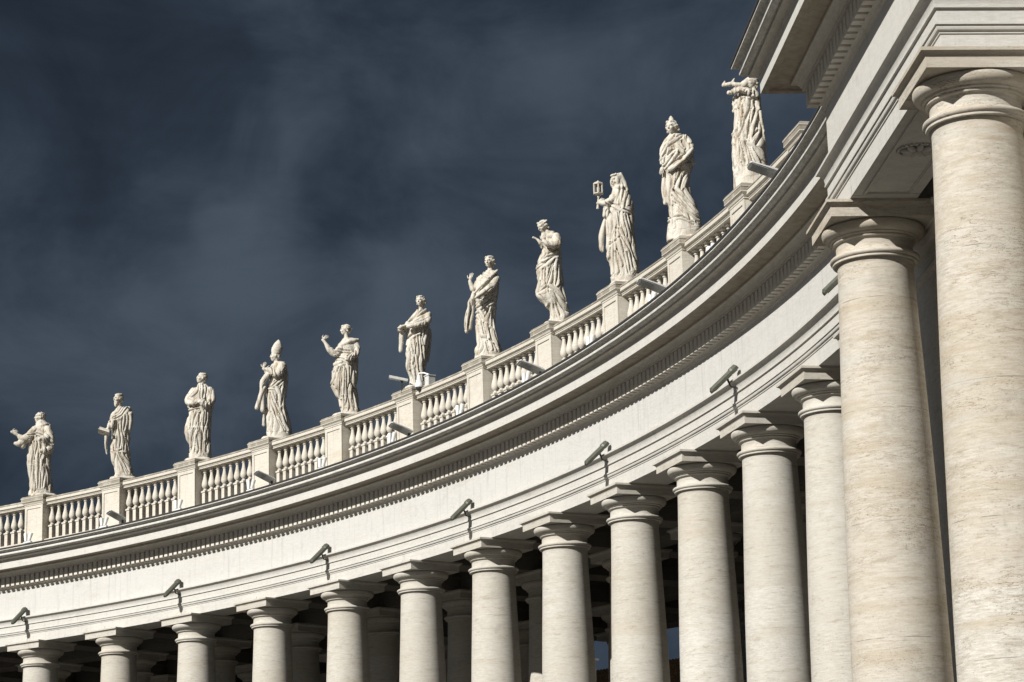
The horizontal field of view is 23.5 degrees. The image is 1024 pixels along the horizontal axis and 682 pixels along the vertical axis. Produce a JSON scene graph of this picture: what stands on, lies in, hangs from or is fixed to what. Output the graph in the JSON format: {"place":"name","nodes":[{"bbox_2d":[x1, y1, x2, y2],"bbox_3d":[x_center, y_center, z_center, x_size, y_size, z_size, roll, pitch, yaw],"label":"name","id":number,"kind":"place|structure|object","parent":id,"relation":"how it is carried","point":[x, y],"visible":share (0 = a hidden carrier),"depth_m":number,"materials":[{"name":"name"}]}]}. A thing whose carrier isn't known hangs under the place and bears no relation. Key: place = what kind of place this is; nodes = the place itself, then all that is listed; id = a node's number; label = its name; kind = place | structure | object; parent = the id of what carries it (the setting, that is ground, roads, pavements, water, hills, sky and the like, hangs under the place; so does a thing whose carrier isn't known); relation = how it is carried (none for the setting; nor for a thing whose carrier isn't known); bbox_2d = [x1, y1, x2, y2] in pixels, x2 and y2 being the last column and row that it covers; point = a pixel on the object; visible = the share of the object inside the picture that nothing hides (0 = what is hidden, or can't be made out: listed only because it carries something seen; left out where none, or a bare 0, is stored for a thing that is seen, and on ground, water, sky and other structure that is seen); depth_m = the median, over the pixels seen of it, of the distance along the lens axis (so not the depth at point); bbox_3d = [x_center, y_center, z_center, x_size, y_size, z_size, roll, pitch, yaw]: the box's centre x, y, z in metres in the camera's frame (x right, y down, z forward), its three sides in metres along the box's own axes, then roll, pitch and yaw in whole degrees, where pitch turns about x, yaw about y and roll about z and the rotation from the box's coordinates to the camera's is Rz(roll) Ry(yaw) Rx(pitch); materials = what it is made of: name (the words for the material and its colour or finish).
{"place":"outdoors","nodes":[
{"label":"outdoors","id":0,"kind":"place"},
{"bbox_2d":[0,0,816,670],"label":"sky","id":1,"kind":"structure","parent":0,"point":[189,188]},
{"bbox_2d":[595,658,679,681],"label":"building","id":2,"kind":"structure","parent":0,"point":[602,675],"depth_m":151.67,"materials":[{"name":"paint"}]},
{"label":"ground","id":3,"kind":"structure","parent":0,"visible":0},
{"bbox_2d":[0,106,851,681],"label":"colonnade","id":4,"kind":"object","parent":3,"relation":"on","point":[702,518],"visible":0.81,"depth_m":70.42,"materials":[{"name":"stone"}]},
{"bbox_2d":[0,502,24,547],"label":"balustrade section","id":5,"kind":"object","parent":4,"relation":"on","point":[6,537],"visible":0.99,"depth_m":96.70,"materials":[{"name":"stone"}]},
{"bbox_2d":[11,607,27,623],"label":"floodlight","id":6,"kind":"object","parent":4,"relation":"attached to","point":[17,617],"visible":1,"depth_m":94.33,"materials":[{"name":"grey paint"}]},
{"bbox_2d":[23,532,32,543],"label":"twin spotlight","id":7,"kind":"object","parent":4,"relation":"on","point":[29,537],"visible":1,"depth_m":93.98,"materials":[{"name":"white metal"}]},
{"bbox_2d":[21,494,63,543],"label":"pedestal","id":8,"kind":"object","parent":4,"relation":"on","point":[37,514],"visible":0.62,"depth_m":95.58,"materials":[{"name":"stone"}]},
{"bbox_2d":[11,412,55,495],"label":"statue","id":9,"kind":"object","parent":8,"relation":"on","point":[39,438],"visible":0.98,"depth_m":96.29,"materials":[{"name":"stone"}]},
{"bbox_2d":[44,486,101,539],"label":"balustrade section","id":10,"kind":"object","parent":4,"relation":"on","point":[83,524],"visible":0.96,"depth_m":94.53,"materials":[{"name":"stone"}]},
{"bbox_2d":[99,517,108,527],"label":"twin spotlight","id":11,"kind":"object","parent":4,"relation":"on","point":[105,522],"visible":1,"depth_m":91.17,"materials":[{"name":"white metal"}]},
{"bbox_2d":[106,510,125,522],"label":"flat floodlight","id":12,"kind":"object","parent":4,"relation":"attached to","point":[117,516],"visible":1,"depth_m":90.03,"materials":[{"name":"grey paint"}]},
{"bbox_2d":[98,477,140,525],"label":"pedestal","id":13,"kind":"object","parent":4,"relation":"on","point":[114,495],"visible":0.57,"depth_m":92.79,"materials":[{"name":"stone"}]},
{"bbox_2d":[98,393,135,478],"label":"statue","id":14,"kind":"object","parent":13,"relation":"on","point":[120,423],"visible":0.96,"depth_m":93.56,"materials":[{"name":"stone"}]},
{"bbox_2d":[122,468,177,521],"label":"balustrade section","id":15,"kind":"object","parent":4,"relation":"on","point":[142,510],"visible":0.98,"depth_m":91.63,"materials":[{"name":"stone"}]},
{"bbox_2d":[163,579,181,597],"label":"floodlight","id":16,"kind":"object","parent":4,"relation":"attached to","point":[173,586],"visible":1,"depth_m":88.60,"materials":[{"name":"metal"}]},
{"bbox_2d":[173,499,182,510],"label":"twin spotlight","id":17,"kind":"object","parent":4,"relation":"on","point":[176,504],"visible":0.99,"depth_m":88.19,"materials":[{"name":"white metal"}]},
{"bbox_2d":[173,458,220,508],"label":"pedestal","id":18,"kind":"object","parent":4,"relation":"on","point":[190,479],"visible":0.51,"depth_m":89.74,"materials":[{"name":"stone"}]},
{"bbox_2d":[184,373,215,459],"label":"statue","id":19,"kind":"object","parent":18,"relation":"on","point":[200,399],"visible":0.99,"depth_m":90.50,"materials":[{"name":"stone"}]},
{"bbox_2d":[197,448,251,502],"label":"balustrade section","id":20,"kind":"object","parent":4,"relation":"on","point":[231,488],"visible":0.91,"depth_m":88.54,"materials":[{"name":"stone"}]},
{"bbox_2d":[246,479,255,490],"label":"twin spotlight","id":21,"kind":"object","parent":4,"relation":"on","point":[252,482],"visible":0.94,"depth_m":84.97,"materials":[{"name":"white metal"}]},
{"bbox_2d":[254,470,275,483],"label":"flat floodlight","id":22,"kind":"object","parent":4,"relation":"attached to","point":[265,477],"visible":1,"depth_m":83.57,"materials":[{"name":"metal"}]},
{"bbox_2d":[247,437,296,488],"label":"pedestal","id":23,"kind":"object","parent":4,"relation":"on","point":[264,456],"visible":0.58,"depth_m":86.54,"materials":[{"name":"stone"}]},
{"bbox_2d":[255,340,291,438],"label":"statue","id":24,"kind":"object","parent":23,"relation":"on","point":[278,421],"visible":0.9,"depth_m":87.30,"materials":[{"name":"stone"}]},
{"bbox_2d":[271,425,324,481],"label":"balustrade section","id":25,"kind":"object","parent":4,"relation":"on","point":[305,437],"visible":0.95,"depth_m":85.27,"materials":[{"name":"stone"}]},
{"bbox_2d":[310,543,329,563],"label":"floodlight","id":26,"kind":"object","parent":4,"relation":"attached to","point":[320,552],"visible":1,"depth_m":82.04,"materials":[{"name":"metal"}]},
{"bbox_2d":[317,457,326,468],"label":"twin spotlight","id":27,"kind":"object","parent":4,"relation":"on","point":[321,463],"visible":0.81,"depth_m":81.58,"materials":[{"name":"white metal"}]},
{"bbox_2d":[320,413,369,465],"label":"pedestal","id":28,"kind":"object","parent":4,"relation":"on","point":[337,437],"visible":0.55,"depth_m":83.11,"materials":[{"name":"stone"}]},
{"bbox_2d":[321,324,360,415],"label":"statue","id":29,"kind":"object","parent":28,"relation":"on","point":[345,352],"visible":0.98,"depth_m":83.84,"materials":[{"name":"stone"}]},
{"bbox_2d":[344,400,396,457],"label":"balustrade section","id":30,"kind":"object","parent":4,"relation":"on","point":[372,414],"visible":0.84,"depth_m":81.82,"materials":[{"name":"stone"}]},
{"bbox_2d":[387,432,396,443],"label":"twin spotlight","id":31,"kind":"object","parent":4,"relation":"on","point":[391,437],"visible":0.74,"depth_m":78.03,"materials":[{"name":"white metal"}]},
{"bbox_2d":[388,422,412,435],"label":"flat floodlight","id":32,"kind":"object","parent":4,"relation":"attached to","point":[402,429],"visible":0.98,"depth_m":76.68,"materials":[{"name":"metal"}]},
{"bbox_2d":[391,386,445,439],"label":"pedestal","id":33,"kind":"object","parent":4,"relation":"on","point":[409,406],"visible":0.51,"depth_m":79.52,"materials":[{"name":"stone"}]},
{"bbox_2d":[389,375,407,392],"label":"flat floodlight","id":34,"kind":"object","parent":33,"relation":"attached to","point":[401,379],"visible":1,"depth_m":79.78,"materials":[{"name":"grey paint"}]},
{"bbox_2d":[398,295,431,388],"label":"statue","id":35,"kind":"object","parent":33,"relation":"on","point":[415,327],"visible":0.9,"depth_m":80.28,"materials":[{"name":"stone"}]},
{"bbox_2d":[415,371,467,429],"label":"balustrade section","id":36,"kind":"object","parent":4,"relation":"on","point":[442,387],"visible":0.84,"depth_m":78.16,"materials":[{"name":"stone"}]},
{"bbox_2d":[415,372,435,390],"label":"surveillance camera","id":37,"kind":"object","parent":36,"relation":"on","point":[429,378],"visible":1,"depth_m":78.98,"materials":[{"name":"white plastic"}]},
{"bbox_2d":[455,403,464,414],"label":"twin spotlight","id":38,"kind":"object","parent":4,"relation":"on","point":[459,408],"visible":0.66,"depth_m":74.30,"materials":[{"name":"white metal"}]},
{"bbox_2d":[450,499,472,520],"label":"floodlight","id":39,"kind":"object","parent":4,"relation":"attached to","point":[460,510],"visible":1,"depth_m":74.78,"materials":[{"name":"metal"}]},
{"bbox_2d":[461,355,516,408],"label":"pedestal","id":40,"kind":"object","parent":4,"relation":"on","point":[479,380],"visible":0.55,"depth_m":75.80,"materials":[{"name":"stone"}]},
{"bbox_2d":[464,255,501,357],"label":"statue","id":41,"kind":"object","parent":40,"relation":"on","point":[484,288],"visible":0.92,"depth_m":76.56,"materials":[{"name":"stone"}]},
{"bbox_2d":[485,338,535,397],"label":"balustrade section","id":42,"kind":"object","parent":4,"relation":"on","point":[523,350],"visible":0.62,"depth_m":74.48,"materials":[{"name":"stone"}]},
{"bbox_2d":[522,371,530,382],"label":"twin spotlight","id":43,"kind":"object","parent":4,"relation":"on","point":[526,375],"visible":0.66,"depth_m":70.44,"materials":[{"name":"white metal"}]},
{"bbox_2d":[517,359,544,373],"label":"flat floodlight","id":44,"kind":"object","parent":4,"relation":"attached to","point":[531,367],"visible":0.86,"depth_m":69.17,"materials":[{"name":"metal"}]},
{"bbox_2d":[530,320,585,374],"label":"pedestal","id":45,"kind":"object","parent":4,"relation":"on","point":[548,343],"visible":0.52,"depth_m":71.89,"materials":[{"name":"stone"}]},
{"bbox_2d":[532,220,569,322],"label":"statue","id":46,"kind":"object","parent":45,"relation":"on","point":[550,292],"visible":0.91,"depth_m":72.61,"materials":[{"name":"stone"}]},
{"bbox_2d":[553,300,602,360],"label":"balustrade section","id":47,"kind":"object","parent":4,"relation":"on","point":[581,319],"visible":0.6,"depth_m":70.48,"materials":[{"name":"stone"}]},
{"bbox_2d":[586,334,595,344],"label":"twin spotlight","id":48,"kind":"object","parent":4,"relation":"on","point":[591,338],"visible":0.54,"depth_m":66.48,"materials":[{"name":"white metal"}]},
{"bbox_2d":[584,441,609,465],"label":"floodlight","id":49,"kind":"object","parent":4,"relation":"attached to","point":[596,452],"visible":1,"depth_m":66.99,"materials":[{"name":"metal"}]},
{"bbox_2d":[596,281,651,333],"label":"pedestal","id":50,"kind":"object","parent":4,"relation":"on","point":[613,301],"visible":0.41,"depth_m":67.91,"materials":[{"name":"stone"}]},
{"bbox_2d":[593,172,639,283],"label":"statue","id":51,"kind":"object","parent":50,"relation":"on","point":[617,229],"visible":0.92,"depth_m":68.63,"materials":[{"name":"stone"}]},
{"bbox_2d":[620,257,667,316],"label":"balustrade section","id":52,"kind":"object","parent":4,"relation":"on","point":[656,271],"visible":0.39,"depth_m":66.63,"materials":[{"name":"stone"}]},
{"bbox_2d":[636,277,666,292],"bbox_3d":[3.494,-1.276,61.157,0.802,0.552,0.269,3,-15,-19],"label":"flat floodlight","id":53,"kind":"object","parent":4,"relation":"attached to","point":[651,285],"visible":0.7,"depth_m":61.13,"materials":[{"name":"metal"}]},
{"bbox_2d":[647,292,657,301],"bbox_3d":[3.568,-0.967,62.546,0.166,0.505,0.481,3,-15,-17],"label":"twin spotlight","id":54,"kind":"object","parent":4,"relation":"on","point":[650,296],"visible":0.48,"depth_m":62.42,"materials":[{"name":"white metal"}]},
{"bbox_2d":[661,235,705,284],"bbox_3d":[4.754,-1.461,64.033,1.300,2.260,1.300,3,-15,-18],"label":"pedestal","id":55,"kind":"object","parent":4,"relation":"on","point":[678,257],"visible":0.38,"depth_m":63.82,"materials":[{"name":"stone"}]},
{"bbox_2d":[659,116,701,243],"bbox_3d":[4.541,-4.242,64.734,1.325,3.527,0.985,-3,-14,4],"label":"statue","id":56,"kind":"object","parent":55,"relation":"on","point":[676,159],"visible":0.93,"depth_m":64.50,"materials":[{"name":"stone"}]},
{"bbox_2d":[684,207,730,262],"bbox_3d":[5.205,-1.964,61.856,0.607,2.110,3.521,2,-15,-16],"label":"balustrade section","id":57,"kind":"object","parent":4,"relation":"on","point":[712,230],"visible":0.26,"depth_m":62.30,"materials":[{"name":"stone"}]},
{"bbox_2d":[710,364,738,393],"bbox_3d":[5.061,0.910,58.808,0.726,0.713,0.239,2,-15,-14],"label":"floodlight","id":58,"kind":"object","parent":4,"relation":"attached to","point":[725,377],"visible":1,"depth_m":58.74,"materials":[{"name":"metal"}]},
{"bbox_2d":[723,182,753,225],"bbox_3d":[6.001,-2.558,59.804,1.300,2.260,1.300,2,-15,-14],"label":"pedestal","id":59,"kind":"object","parent":4,"relation":"on","point":[737,202],"visible":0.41,"depth_m":59.72,"materials":[{"name":"stone"}]},
{"bbox_2d":[722,77,767,188],"bbox_3d":[5.837,-5.072,60.458,1.245,2.982,0.979,-3,-14,6],"label":"statue","id":60,"kind":"object","parent":59,"relation":"on","point":[748,143],"visible":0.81,"depth_m":60.22,"materials":[{"name":"stone"}]},
{"bbox_2d":[747,161,777,177],"bbox_3d":[5.413,-3.533,52.388,0.802,0.552,0.269,1,-14,-11],"label":"flat floodlight","id":61,"kind":"object","parent":4,"relation":"attached to","point":[763,169],"visible":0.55,"depth_m":52.36,"materials":[{"name":"metal"}]},
{"bbox_2d":[746,149,788,199],"bbox_3d":[6.305,-3.063,57.602,0.607,2.110,3.521,1,-14,-12],"label":"balustrade section","id":62,"kind":"object","parent":4,"relation":"on","point":[754,189],"visible":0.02,"depth_m":58.42,"materials":[{"name":"stone"}]},
{"bbox_2d":[782,121,808,152],"bbox_3d":[6.959,-3.666,55.503,1.300,2.260,1.300,1,-14,-10],"label":"pedestal","id":63,"kind":"object","parent":4,"relation":"on","point":[791,138],"visible":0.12,"depth_m":55.48,"materials":[{"name":"stone"}]},
{"bbox_2d":[822,275,837,295],"bbox_3d":[6.675,-1.276,50.285,0.726,0.713,0.239,0,-14,-7],"label":"floodlight","id":64,"kind":"object","parent":4,"relation":"attached to","point":[829,286],"visible":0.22,"depth_m":50.14,"materials":[{"name":"metal"}]},
{"bbox_2d":[729,0,1023,681],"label":"pavilion","id":65,"kind":"structure","parent":3,"relation":"on","point":[917,225],"depth_m":39.81,"materials":[{"name":"stone"}]}
]}

